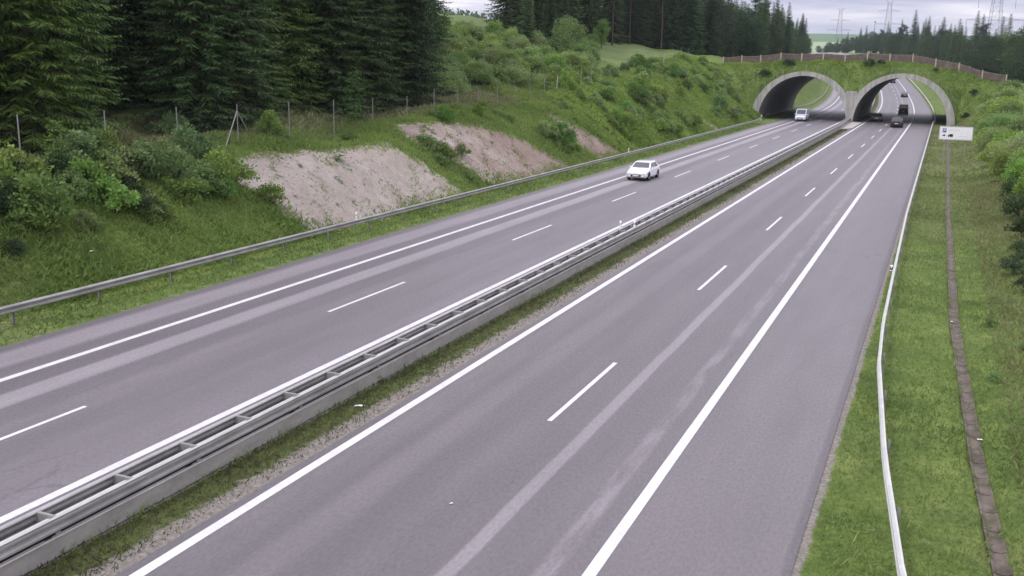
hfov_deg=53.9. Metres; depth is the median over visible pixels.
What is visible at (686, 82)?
shrub
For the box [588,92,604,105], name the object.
shrub
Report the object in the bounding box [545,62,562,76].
broadleaf tree
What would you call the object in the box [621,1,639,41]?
spruce tree
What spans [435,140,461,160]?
shrub
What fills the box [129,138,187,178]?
shrub
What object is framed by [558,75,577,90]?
shrub
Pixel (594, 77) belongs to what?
shrub
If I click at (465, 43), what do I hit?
broadleaf tree
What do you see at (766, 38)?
spruce tree
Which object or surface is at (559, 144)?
shrub
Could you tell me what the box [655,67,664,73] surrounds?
shrub
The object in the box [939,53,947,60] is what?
broadleaf tree
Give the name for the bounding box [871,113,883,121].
dark hatchback
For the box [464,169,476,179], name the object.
shrub
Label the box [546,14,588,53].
broadleaf tree
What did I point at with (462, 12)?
distant wood
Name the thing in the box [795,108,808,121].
white van
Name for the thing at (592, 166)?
roadside grass
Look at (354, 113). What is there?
spruce sapling
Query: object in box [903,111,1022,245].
verge grass
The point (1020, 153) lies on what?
shrub
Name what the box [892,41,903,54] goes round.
broadleaf tree
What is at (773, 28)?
broadleaf tree
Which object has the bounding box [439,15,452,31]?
broadleaf tree
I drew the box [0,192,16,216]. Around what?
shrub
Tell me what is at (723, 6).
pine tree
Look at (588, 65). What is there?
broadleaf tree
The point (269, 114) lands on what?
shrub
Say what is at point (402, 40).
spruce tree
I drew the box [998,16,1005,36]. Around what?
spruce tree
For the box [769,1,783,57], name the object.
spruce tree
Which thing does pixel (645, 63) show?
shrub
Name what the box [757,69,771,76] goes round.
dark shrub
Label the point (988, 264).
verge grass
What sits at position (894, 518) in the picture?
roadside guardrail
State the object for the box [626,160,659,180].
white car
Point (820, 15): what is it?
sky
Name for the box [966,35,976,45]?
broadleaf tree
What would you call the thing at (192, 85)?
spruce tree
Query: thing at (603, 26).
broadleaf tree
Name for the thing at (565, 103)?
shrub
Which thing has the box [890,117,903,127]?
black car
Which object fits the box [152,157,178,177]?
shrub
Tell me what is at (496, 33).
broadleaf tree
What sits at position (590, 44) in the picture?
shrub
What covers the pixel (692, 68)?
shrub
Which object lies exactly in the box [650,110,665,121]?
shrub
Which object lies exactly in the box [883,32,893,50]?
broadleaf tree
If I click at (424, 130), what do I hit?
patch tufts
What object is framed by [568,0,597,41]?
spruce tree
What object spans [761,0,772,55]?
spruce tree
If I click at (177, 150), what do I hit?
shrub
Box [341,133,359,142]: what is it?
shrub
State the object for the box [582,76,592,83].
shrub
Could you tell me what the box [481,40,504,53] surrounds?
broadleaf tree
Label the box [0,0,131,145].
spruce tree
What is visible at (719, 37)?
spruce tree
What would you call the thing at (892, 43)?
broadleaf tree
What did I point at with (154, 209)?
shrub
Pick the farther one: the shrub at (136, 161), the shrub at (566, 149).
the shrub at (566, 149)
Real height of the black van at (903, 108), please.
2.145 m
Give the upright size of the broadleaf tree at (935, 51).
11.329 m
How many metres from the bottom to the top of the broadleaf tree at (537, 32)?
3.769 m
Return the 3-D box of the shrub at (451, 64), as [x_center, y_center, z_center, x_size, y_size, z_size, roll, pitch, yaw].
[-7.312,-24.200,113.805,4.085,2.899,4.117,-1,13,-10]
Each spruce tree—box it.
[0,0,22,133]
[0,0,101,154]
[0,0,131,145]
[0,7,89,125]
[29,0,120,118]
[67,0,152,113]
[88,1,148,96]
[100,0,181,108]
[127,0,256,133]
[127,0,273,126]
[148,2,183,92]
[190,0,287,129]
[219,0,296,116]
[249,0,324,106]
[255,0,330,116]
[282,0,357,99]
[289,0,385,119]
[332,0,403,112]
[338,0,414,109]
[378,0,456,107]
[383,1,423,93]
[384,1,442,90]
[416,1,445,75]
[423,0,458,53]
[482,0,522,29]
[501,0,547,34]
[516,0,537,44]
[534,0,570,38]
[539,0,560,51]
[553,0,575,45]
[567,0,586,37]
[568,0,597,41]
[573,0,602,35]
[580,0,610,44]
[583,0,596,24]
[597,0,629,43]
[600,0,623,43]
[618,0,647,45]
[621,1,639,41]
[632,0,655,46]
[638,0,653,47]
[644,0,661,48]
[655,0,687,50]
[663,0,691,52]
[679,0,709,54]
[696,0,724,55]
[706,0,723,56]
[715,0,726,56]
[718,0,739,57]
[745,1,768,58]
[759,0,769,55]
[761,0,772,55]
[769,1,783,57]
[770,4,782,57]
[781,2,795,56]
[798,13,807,53]
[844,34,848,52]
[861,27,867,53]
[878,33,884,54]
[899,31,907,54]
[904,10,920,54]
[917,23,925,57]
[938,17,947,45]
[939,32,946,55]
[944,25,955,61]
[947,23,952,46]
[948,19,965,62]
[952,25,964,64]
[957,35,966,63]
[963,43,971,64]
[971,10,980,41]
[974,14,985,42]
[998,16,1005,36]
[1003,15,1013,37]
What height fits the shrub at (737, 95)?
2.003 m
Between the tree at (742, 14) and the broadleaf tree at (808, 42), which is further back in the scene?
the broadleaf tree at (808, 42)
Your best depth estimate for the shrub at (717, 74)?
180.91 m
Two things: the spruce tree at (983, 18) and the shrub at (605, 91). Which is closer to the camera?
the shrub at (605, 91)
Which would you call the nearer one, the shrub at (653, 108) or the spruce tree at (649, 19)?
the shrub at (653, 108)
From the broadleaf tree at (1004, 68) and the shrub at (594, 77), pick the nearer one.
the shrub at (594, 77)
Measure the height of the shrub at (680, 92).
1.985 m
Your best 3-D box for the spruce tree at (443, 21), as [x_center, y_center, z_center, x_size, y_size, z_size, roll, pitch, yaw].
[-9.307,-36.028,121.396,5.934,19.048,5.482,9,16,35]
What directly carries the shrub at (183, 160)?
on the ground at (360, 167)
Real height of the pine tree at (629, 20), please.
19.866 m
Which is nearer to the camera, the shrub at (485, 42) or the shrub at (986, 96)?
the shrub at (485, 42)
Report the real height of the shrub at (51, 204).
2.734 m
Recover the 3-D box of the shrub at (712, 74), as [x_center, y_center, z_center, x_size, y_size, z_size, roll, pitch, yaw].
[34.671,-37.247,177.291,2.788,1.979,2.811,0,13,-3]
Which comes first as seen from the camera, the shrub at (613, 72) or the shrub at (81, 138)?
the shrub at (81, 138)
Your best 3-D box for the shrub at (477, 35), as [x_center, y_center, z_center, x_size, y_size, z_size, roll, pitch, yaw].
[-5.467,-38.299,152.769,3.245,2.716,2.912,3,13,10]
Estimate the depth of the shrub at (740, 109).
172.17 m
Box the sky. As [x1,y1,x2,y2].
[431,0,1023,35]
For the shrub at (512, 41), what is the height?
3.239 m
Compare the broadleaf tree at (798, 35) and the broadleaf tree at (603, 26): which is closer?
the broadleaf tree at (603, 26)
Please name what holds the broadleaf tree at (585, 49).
on the ground at (360, 167)
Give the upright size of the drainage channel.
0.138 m
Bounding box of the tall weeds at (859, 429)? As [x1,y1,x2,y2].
[61,149,1023,575]
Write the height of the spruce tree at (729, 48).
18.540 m
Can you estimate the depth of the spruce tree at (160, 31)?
80.43 m
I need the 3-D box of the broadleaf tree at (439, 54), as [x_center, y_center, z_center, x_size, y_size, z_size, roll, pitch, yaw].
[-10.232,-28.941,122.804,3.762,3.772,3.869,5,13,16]
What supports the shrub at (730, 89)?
on the ground at (360, 167)
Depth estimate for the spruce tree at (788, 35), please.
286.51 m
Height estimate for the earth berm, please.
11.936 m
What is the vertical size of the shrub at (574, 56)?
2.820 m
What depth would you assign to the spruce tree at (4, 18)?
56.71 m
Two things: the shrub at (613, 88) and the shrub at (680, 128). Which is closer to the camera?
the shrub at (613, 88)
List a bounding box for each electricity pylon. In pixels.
[830,8,847,51]
[878,3,897,31]
[965,0,1023,36]
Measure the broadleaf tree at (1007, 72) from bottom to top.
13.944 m
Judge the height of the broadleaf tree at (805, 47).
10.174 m
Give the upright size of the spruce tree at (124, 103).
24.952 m
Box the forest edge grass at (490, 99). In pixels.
[0,83,575,164]
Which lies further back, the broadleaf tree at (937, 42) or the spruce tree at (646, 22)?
the broadleaf tree at (937, 42)
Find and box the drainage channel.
[945,140,1012,575]
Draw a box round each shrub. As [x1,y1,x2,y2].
[0,141,54,180]
[0,151,23,180]
[0,171,9,199]
[0,174,42,207]
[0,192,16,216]
[0,208,33,230]
[0,238,29,255]
[1,168,76,223]
[6,161,49,186]
[24,207,69,231]
[28,188,46,210]
[29,212,61,231]
[43,128,98,170]
[45,151,96,178]
[50,155,109,193]
[50,167,92,186]
[51,166,100,199]
[61,126,113,160]
[72,209,101,231]
[78,169,142,215]
[83,157,105,174]
[86,124,130,153]
[87,146,133,172]
[89,148,130,182]
[96,145,143,183]
[102,138,123,148]
[109,145,149,174]
[110,166,139,187]
[122,186,162,213]
[128,189,163,214]
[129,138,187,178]
[129,146,161,181]
[131,140,165,162]
[137,110,188,136]
[143,198,178,222]
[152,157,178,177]
[153,136,193,158]
[155,196,174,209]
[158,175,179,190]
[162,176,216,202]
[163,151,189,167]
[166,143,194,166]
[168,162,194,177]
[170,122,226,159]
[171,137,199,161]
[173,158,224,182]
[177,163,224,193]
[191,166,219,191]
[203,145,260,187]
[209,168,239,198]
[250,182,287,203]
[253,109,286,135]
[283,133,295,140]
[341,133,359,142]
[348,131,358,137]
[415,134,440,145]
[430,69,469,93]
[432,151,448,165]
[434,103,457,122]
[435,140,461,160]
[436,63,464,73]
[439,38,451,52]
[440,55,463,65]
[441,61,458,69]
[445,31,459,39]
[445,52,468,65]
[446,38,466,50]
[447,24,471,38]
[453,35,477,49]
[455,143,470,155]
[458,20,476,27]
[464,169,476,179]
[466,67,496,84]
[469,27,484,39]
[470,25,485,34]
[471,100,488,115]
[480,37,506,50]
[483,43,497,49]
[484,55,495,63]
[489,66,509,81]
[494,57,528,77]
[496,109,505,116]
[503,64,530,84]
[505,113,515,120]
[506,34,528,48]
[535,119,560,137]
[539,81,551,89]
[545,71,556,81]
[549,118,578,145]
[554,141,562,148]
[555,71,576,87]
[557,47,576,53]
[557,100,569,108]
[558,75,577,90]
[559,67,580,84]
[561,145,570,152]
[566,55,579,64]
[567,145,575,150]
[572,64,590,78]
[574,143,582,149]
[575,88,586,99]
[577,51,596,67]
[580,39,601,55]
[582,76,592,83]
[584,70,599,81]
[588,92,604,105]
[590,47,600,60]
[596,79,617,87]
[597,87,614,100]
[601,85,616,99]
[603,65,619,76]
[606,117,618,126]
[609,109,627,124]
[616,109,639,131]
[617,62,629,71]
[621,99,643,115]
[621,128,636,139]
[625,79,652,100]
[625,105,640,122]
[627,53,644,66]
[627,77,647,89]
[629,71,652,83]
[629,91,641,101]
[631,65,652,76]
[632,55,653,68]
[637,92,656,105]
[646,57,661,63]
[648,105,657,111]
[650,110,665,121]
[651,62,663,71]
[652,84,669,95]
[652,92,668,101]
[652,93,665,106]
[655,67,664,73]
[655,117,670,130]
[659,110,670,119]
[664,62,680,76]
[665,119,676,131]
[669,120,685,132]
[673,63,689,76]
[674,79,681,85]
[674,86,684,96]
[675,110,684,117]
[679,52,690,58]
[681,78,693,88]
[681,113,693,126]
[687,110,702,124]
[688,65,698,73]
[692,75,704,86]
[697,55,709,63]
[700,83,709,91]
[702,71,712,78]
[702,80,714,88]
[709,71,716,78]
[709,105,724,115]
[711,94,728,109]
[712,70,721,79]
[716,79,726,86]
[717,87,726,97]
[722,73,734,84]
[725,86,734,93]
[725,106,740,116]
[734,93,741,101]
[735,105,746,114]
[745,109,753,115]
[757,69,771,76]
[782,58,795,65]
[863,58,875,65]
[960,112,969,117]
[968,113,987,125]
[970,126,1002,143]
[972,110,990,123]
[972,125,1009,150]
[972,127,986,142]
[973,116,993,134]
[974,103,992,112]
[974,113,999,128]
[974,140,1003,164]
[978,91,996,104]
[978,97,1000,113]
[985,136,1023,157]
[987,95,1023,112]
[987,109,1021,126]
[987,144,1020,178]
[988,110,1015,128]
[990,85,1023,99]
[992,128,1021,145]
[994,79,1023,92]
[994,99,1023,115]
[996,192,1023,217]
[997,156,1023,182]
[998,176,1023,199]
[998,251,1023,274]
[1001,112,1023,134]
[1004,146,1023,177]
[1004,216,1023,236]
[1005,130,1023,145]
[1007,238,1023,253]
[1010,273,1023,291]
[1011,172,1023,199]
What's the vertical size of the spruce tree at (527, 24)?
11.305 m
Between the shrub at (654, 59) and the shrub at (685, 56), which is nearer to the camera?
the shrub at (654, 59)
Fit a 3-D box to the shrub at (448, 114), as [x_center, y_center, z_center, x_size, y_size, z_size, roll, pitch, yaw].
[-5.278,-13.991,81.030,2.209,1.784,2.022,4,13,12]
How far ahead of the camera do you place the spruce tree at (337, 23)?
81.72 m
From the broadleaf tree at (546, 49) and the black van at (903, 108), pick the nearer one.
the broadleaf tree at (546, 49)
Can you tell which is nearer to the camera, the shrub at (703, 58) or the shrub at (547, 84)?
the shrub at (547, 84)
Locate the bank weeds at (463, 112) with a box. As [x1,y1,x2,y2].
[0,94,629,319]
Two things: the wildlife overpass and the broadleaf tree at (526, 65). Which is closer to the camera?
the broadleaf tree at (526, 65)
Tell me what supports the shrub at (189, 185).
on the ground at (360, 167)
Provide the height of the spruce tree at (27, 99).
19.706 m
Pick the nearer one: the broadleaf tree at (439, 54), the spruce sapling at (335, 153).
the spruce sapling at (335, 153)
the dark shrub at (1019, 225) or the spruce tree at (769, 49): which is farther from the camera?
the spruce tree at (769, 49)
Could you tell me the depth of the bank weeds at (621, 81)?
131.26 m
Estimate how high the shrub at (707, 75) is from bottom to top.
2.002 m
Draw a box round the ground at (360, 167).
[0,5,1023,575]
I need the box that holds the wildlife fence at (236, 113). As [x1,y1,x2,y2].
[0,48,688,164]
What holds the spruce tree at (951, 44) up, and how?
on the ground at (360, 167)
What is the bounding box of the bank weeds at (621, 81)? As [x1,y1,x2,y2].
[479,51,763,154]
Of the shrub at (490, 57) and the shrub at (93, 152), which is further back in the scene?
the shrub at (490, 57)
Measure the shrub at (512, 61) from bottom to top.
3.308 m
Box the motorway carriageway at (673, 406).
[115,52,931,575]
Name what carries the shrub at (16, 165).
on the ground at (360, 167)
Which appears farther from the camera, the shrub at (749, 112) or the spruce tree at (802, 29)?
the spruce tree at (802, 29)
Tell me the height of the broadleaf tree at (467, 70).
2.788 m
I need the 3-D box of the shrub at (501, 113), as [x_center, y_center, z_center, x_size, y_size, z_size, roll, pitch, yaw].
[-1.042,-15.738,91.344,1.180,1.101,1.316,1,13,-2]
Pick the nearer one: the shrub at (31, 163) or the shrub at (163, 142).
the shrub at (31, 163)
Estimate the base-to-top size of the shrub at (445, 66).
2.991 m
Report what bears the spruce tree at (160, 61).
on the ground at (360, 167)
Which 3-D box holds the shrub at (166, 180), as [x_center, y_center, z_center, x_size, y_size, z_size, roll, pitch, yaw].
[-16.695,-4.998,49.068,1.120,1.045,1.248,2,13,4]
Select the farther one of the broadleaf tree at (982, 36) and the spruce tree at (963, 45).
the spruce tree at (963, 45)
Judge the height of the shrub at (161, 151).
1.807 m
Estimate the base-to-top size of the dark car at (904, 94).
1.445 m
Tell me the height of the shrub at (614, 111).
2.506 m
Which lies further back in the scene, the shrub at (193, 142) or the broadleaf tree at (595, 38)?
the broadleaf tree at (595, 38)
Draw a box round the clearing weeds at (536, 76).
[390,30,599,97]
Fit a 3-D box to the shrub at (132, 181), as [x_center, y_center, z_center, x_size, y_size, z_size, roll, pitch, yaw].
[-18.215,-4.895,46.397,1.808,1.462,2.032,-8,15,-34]
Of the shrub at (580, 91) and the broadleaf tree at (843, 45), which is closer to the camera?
the shrub at (580, 91)
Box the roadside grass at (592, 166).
[0,123,765,345]
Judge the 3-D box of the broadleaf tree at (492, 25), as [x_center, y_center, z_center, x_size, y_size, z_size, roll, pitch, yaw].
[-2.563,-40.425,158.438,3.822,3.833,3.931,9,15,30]
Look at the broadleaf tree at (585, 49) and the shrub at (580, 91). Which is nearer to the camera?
the shrub at (580, 91)
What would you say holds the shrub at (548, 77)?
on the ground at (360, 167)
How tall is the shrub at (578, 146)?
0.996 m
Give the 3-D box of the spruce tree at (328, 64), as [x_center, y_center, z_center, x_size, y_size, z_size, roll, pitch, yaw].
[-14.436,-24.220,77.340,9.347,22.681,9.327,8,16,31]
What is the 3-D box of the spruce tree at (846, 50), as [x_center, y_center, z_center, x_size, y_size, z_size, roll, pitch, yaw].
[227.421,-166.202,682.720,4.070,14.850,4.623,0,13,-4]
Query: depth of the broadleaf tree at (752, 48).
249.68 m
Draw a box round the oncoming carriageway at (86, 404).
[0,52,844,563]
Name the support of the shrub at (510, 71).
on the ground at (360, 167)
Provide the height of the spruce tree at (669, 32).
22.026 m
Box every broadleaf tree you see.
[428,39,445,56]
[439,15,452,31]
[445,67,471,91]
[452,49,469,62]
[453,19,462,27]
[457,63,472,82]
[460,40,470,49]
[463,60,484,70]
[466,47,479,59]
[469,58,489,69]
[478,48,490,61]
[479,32,498,46]
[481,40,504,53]
[481,45,504,61]
[485,20,504,34]
[490,30,503,36]
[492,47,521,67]
[499,39,509,48]
[500,29,517,42]
[503,26,518,34]
[507,36,532,50]
[510,57,530,80]
[513,48,529,64]
[521,44,547,61]
[524,53,547,72]
[528,29,544,37]
[531,34,549,50]
[538,43,556,55]
[544,52,569,72]
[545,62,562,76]
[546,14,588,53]
[561,48,577,66]
[574,43,594,61]
[577,53,594,69]
[587,33,599,44]
[592,18,611,49]
[655,0,706,35]
[672,8,707,45]
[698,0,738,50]
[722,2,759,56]
[734,12,755,56]
[737,18,767,55]
[737,30,762,56]
[765,23,787,54]
[781,30,802,55]
[781,35,800,53]
[794,32,805,53]
[798,36,810,52]
[804,35,812,53]
[805,34,811,53]
[824,42,832,51]
[828,44,835,52]
[839,38,850,50]
[846,37,856,50]
[850,39,861,50]
[855,35,870,52]
[860,31,878,51]
[868,33,881,53]
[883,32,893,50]
[885,32,903,51]
[886,34,903,54]
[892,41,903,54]
[910,39,928,56]
[914,35,934,55]
[918,34,942,58]
[922,35,950,54]
[924,46,946,59]
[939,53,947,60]
[966,33,1004,75]
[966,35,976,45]
[967,34,1008,74]
[968,62,980,73]
[992,32,1023,79]
[993,31,1015,73]
[996,46,1019,80]
[1001,26,1023,75]
[1003,38,1023,82]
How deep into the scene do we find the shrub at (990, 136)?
102.17 m
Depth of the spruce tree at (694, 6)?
217.26 m
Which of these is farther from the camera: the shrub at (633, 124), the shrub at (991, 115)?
the shrub at (991, 115)
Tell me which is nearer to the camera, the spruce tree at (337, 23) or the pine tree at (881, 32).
the spruce tree at (337, 23)
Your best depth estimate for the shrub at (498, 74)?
113.76 m
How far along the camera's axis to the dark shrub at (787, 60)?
187.32 m
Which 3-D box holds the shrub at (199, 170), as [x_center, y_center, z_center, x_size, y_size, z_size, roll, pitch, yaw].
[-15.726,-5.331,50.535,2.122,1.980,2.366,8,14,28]
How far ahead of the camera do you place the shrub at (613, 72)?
140.68 m
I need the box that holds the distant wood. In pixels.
[445,8,496,18]
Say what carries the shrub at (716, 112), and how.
on the ground at (360, 167)
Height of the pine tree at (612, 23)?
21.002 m
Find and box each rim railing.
[754,65,838,100]
[869,67,955,113]
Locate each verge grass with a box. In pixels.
[802,172,1023,575]
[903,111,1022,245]
[965,177,1023,515]
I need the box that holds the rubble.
[239,114,608,219]
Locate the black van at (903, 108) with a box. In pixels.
[898,104,907,114]
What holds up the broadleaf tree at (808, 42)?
on the ground at (360, 167)
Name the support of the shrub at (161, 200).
on the ground at (360, 167)
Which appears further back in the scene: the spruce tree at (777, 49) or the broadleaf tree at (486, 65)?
the spruce tree at (777, 49)
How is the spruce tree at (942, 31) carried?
on the ground at (360, 167)
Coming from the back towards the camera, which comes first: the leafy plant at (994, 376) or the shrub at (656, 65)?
the shrub at (656, 65)
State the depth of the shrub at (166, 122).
62.22 m
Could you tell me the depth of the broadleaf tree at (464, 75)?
102.99 m
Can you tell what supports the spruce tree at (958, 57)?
on the ground at (360, 167)
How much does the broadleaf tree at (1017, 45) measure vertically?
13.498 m
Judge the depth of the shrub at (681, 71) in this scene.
159.18 m
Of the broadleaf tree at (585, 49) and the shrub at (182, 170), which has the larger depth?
the broadleaf tree at (585, 49)
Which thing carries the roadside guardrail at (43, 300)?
on the ground at (360, 167)
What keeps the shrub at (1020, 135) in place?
on the ground at (360, 167)
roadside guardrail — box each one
[0,115,762,324]
[765,85,828,117]
[877,122,933,575]
[908,78,935,121]
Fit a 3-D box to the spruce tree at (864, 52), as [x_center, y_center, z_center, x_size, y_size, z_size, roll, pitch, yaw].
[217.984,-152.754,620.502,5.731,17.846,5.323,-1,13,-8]
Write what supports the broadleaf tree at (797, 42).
on the ground at (360, 167)
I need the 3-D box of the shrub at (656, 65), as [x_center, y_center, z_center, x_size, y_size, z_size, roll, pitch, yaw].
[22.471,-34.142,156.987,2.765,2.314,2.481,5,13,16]
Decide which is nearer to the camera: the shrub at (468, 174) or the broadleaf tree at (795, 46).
the shrub at (468, 174)
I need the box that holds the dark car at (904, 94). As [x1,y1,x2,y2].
[901,92,907,96]
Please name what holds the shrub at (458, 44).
on the ground at (360, 167)
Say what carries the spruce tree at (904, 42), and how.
on the ground at (360, 167)
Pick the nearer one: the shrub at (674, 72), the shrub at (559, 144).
the shrub at (559, 144)
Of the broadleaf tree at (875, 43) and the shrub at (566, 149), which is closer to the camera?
the shrub at (566, 149)
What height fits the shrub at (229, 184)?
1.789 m
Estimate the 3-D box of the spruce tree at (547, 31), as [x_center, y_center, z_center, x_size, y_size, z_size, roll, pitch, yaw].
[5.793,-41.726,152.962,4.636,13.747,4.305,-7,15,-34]
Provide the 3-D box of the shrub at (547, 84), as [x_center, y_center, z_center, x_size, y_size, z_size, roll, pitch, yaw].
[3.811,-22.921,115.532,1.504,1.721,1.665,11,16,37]
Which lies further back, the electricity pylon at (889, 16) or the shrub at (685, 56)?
the electricity pylon at (889, 16)
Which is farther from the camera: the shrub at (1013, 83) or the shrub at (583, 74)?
the shrub at (1013, 83)
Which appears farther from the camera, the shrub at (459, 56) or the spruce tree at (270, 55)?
the shrub at (459, 56)
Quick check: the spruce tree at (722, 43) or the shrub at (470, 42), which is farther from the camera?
the spruce tree at (722, 43)
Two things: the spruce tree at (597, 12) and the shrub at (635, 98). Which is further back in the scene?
the spruce tree at (597, 12)
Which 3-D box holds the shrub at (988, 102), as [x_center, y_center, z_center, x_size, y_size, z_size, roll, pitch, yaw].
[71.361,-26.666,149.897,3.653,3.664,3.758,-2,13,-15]
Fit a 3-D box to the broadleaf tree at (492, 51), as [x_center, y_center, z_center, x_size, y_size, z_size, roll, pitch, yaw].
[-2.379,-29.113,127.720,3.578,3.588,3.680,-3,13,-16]
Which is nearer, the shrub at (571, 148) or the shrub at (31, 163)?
the shrub at (31, 163)
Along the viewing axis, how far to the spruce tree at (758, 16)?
254.59 m
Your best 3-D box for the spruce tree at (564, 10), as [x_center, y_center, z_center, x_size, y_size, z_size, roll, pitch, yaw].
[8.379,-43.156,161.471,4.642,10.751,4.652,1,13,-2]
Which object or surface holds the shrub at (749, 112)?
on the ground at (360, 167)
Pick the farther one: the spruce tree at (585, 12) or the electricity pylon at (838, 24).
the electricity pylon at (838, 24)
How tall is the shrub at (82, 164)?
2.090 m
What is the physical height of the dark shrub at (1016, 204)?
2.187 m
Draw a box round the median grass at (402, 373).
[20,129,848,575]
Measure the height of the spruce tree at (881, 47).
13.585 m
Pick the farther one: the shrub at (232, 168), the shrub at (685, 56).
the shrub at (685, 56)
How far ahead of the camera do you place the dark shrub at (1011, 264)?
45.71 m
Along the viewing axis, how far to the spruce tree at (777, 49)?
274.17 m
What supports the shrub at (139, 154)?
on the ground at (360, 167)
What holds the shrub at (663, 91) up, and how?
on the ground at (360, 167)
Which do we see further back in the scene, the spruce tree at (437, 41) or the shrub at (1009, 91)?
the shrub at (1009, 91)
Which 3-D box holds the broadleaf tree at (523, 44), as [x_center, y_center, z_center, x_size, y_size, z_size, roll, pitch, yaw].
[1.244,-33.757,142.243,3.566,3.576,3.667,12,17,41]
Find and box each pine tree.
[530,0,533,32]
[611,0,614,45]
[624,0,631,44]
[660,0,670,48]
[703,0,726,47]
[748,0,767,21]
[877,29,886,42]
[898,23,909,38]
[923,26,932,37]
[973,23,991,45]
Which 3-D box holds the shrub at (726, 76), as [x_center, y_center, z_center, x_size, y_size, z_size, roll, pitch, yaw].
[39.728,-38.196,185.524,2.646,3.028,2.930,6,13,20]
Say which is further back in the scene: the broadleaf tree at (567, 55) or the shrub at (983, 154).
the broadleaf tree at (567, 55)
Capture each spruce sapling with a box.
[39,118,67,174]
[332,137,345,160]
[339,71,369,122]
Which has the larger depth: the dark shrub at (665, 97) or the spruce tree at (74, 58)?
the dark shrub at (665, 97)
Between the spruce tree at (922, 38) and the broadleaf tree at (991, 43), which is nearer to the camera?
the broadleaf tree at (991, 43)
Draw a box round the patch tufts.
[200,111,617,229]
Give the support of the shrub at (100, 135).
on the ground at (360, 167)
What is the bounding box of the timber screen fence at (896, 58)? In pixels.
[723,52,1006,81]
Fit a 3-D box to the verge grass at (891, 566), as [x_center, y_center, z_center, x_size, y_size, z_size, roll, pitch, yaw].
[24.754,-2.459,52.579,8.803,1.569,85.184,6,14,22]
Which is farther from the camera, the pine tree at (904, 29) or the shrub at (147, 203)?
the pine tree at (904, 29)
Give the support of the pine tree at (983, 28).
on the ground at (360, 167)
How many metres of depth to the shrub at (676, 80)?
152.79 m
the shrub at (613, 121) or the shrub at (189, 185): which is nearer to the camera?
the shrub at (189, 185)
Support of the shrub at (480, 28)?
on the ground at (360, 167)
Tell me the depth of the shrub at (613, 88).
120.70 m
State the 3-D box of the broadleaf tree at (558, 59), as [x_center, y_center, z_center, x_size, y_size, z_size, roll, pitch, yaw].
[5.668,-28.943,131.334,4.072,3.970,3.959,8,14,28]
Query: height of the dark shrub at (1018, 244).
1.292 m
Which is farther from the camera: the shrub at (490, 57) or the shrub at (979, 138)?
the shrub at (490, 57)
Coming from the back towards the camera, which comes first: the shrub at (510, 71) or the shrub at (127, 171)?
the shrub at (510, 71)
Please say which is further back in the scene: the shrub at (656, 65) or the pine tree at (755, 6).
the pine tree at (755, 6)
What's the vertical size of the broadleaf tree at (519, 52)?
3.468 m
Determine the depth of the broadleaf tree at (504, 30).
153.82 m
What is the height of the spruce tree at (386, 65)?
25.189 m
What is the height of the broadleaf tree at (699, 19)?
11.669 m
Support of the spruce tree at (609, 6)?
on the ground at (360, 167)
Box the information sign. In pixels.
[939,126,973,161]
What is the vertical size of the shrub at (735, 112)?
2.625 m
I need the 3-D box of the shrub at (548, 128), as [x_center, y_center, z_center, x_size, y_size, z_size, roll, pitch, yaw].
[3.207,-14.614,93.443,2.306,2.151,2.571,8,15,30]
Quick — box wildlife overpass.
[752,71,954,125]
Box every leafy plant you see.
[983,318,1002,326]
[985,372,1002,382]
[1017,342,1023,349]
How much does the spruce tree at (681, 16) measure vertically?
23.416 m
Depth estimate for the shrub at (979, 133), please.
117.42 m
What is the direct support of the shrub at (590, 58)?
on the ground at (360, 167)
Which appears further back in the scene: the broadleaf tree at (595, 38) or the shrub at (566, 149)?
the broadleaf tree at (595, 38)
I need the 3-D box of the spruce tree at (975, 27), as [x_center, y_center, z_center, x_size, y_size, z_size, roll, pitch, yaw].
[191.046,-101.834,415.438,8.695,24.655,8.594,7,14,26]
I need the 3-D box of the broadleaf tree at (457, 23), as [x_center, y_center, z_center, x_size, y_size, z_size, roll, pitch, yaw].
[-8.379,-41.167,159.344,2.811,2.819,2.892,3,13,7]
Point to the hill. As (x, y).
(821, 40)
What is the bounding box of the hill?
[807,33,1017,52]
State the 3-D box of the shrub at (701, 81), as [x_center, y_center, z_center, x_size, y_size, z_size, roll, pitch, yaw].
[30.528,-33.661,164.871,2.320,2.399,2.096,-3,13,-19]
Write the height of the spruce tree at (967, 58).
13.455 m
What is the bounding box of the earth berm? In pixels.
[712,61,999,123]
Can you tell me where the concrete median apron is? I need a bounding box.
[841,122,861,128]
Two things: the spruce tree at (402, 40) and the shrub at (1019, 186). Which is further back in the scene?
the spruce tree at (402, 40)
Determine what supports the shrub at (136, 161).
on the ground at (360, 167)
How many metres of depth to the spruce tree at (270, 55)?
70.83 m
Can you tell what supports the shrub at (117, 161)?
on the ground at (360, 167)
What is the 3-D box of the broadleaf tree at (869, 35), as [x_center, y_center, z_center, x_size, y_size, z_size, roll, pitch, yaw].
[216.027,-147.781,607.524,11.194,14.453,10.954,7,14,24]
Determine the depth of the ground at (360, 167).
38.17 m
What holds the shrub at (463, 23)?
on the ground at (360, 167)
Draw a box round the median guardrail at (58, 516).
[0,118,850,575]
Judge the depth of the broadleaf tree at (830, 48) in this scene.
738.50 m

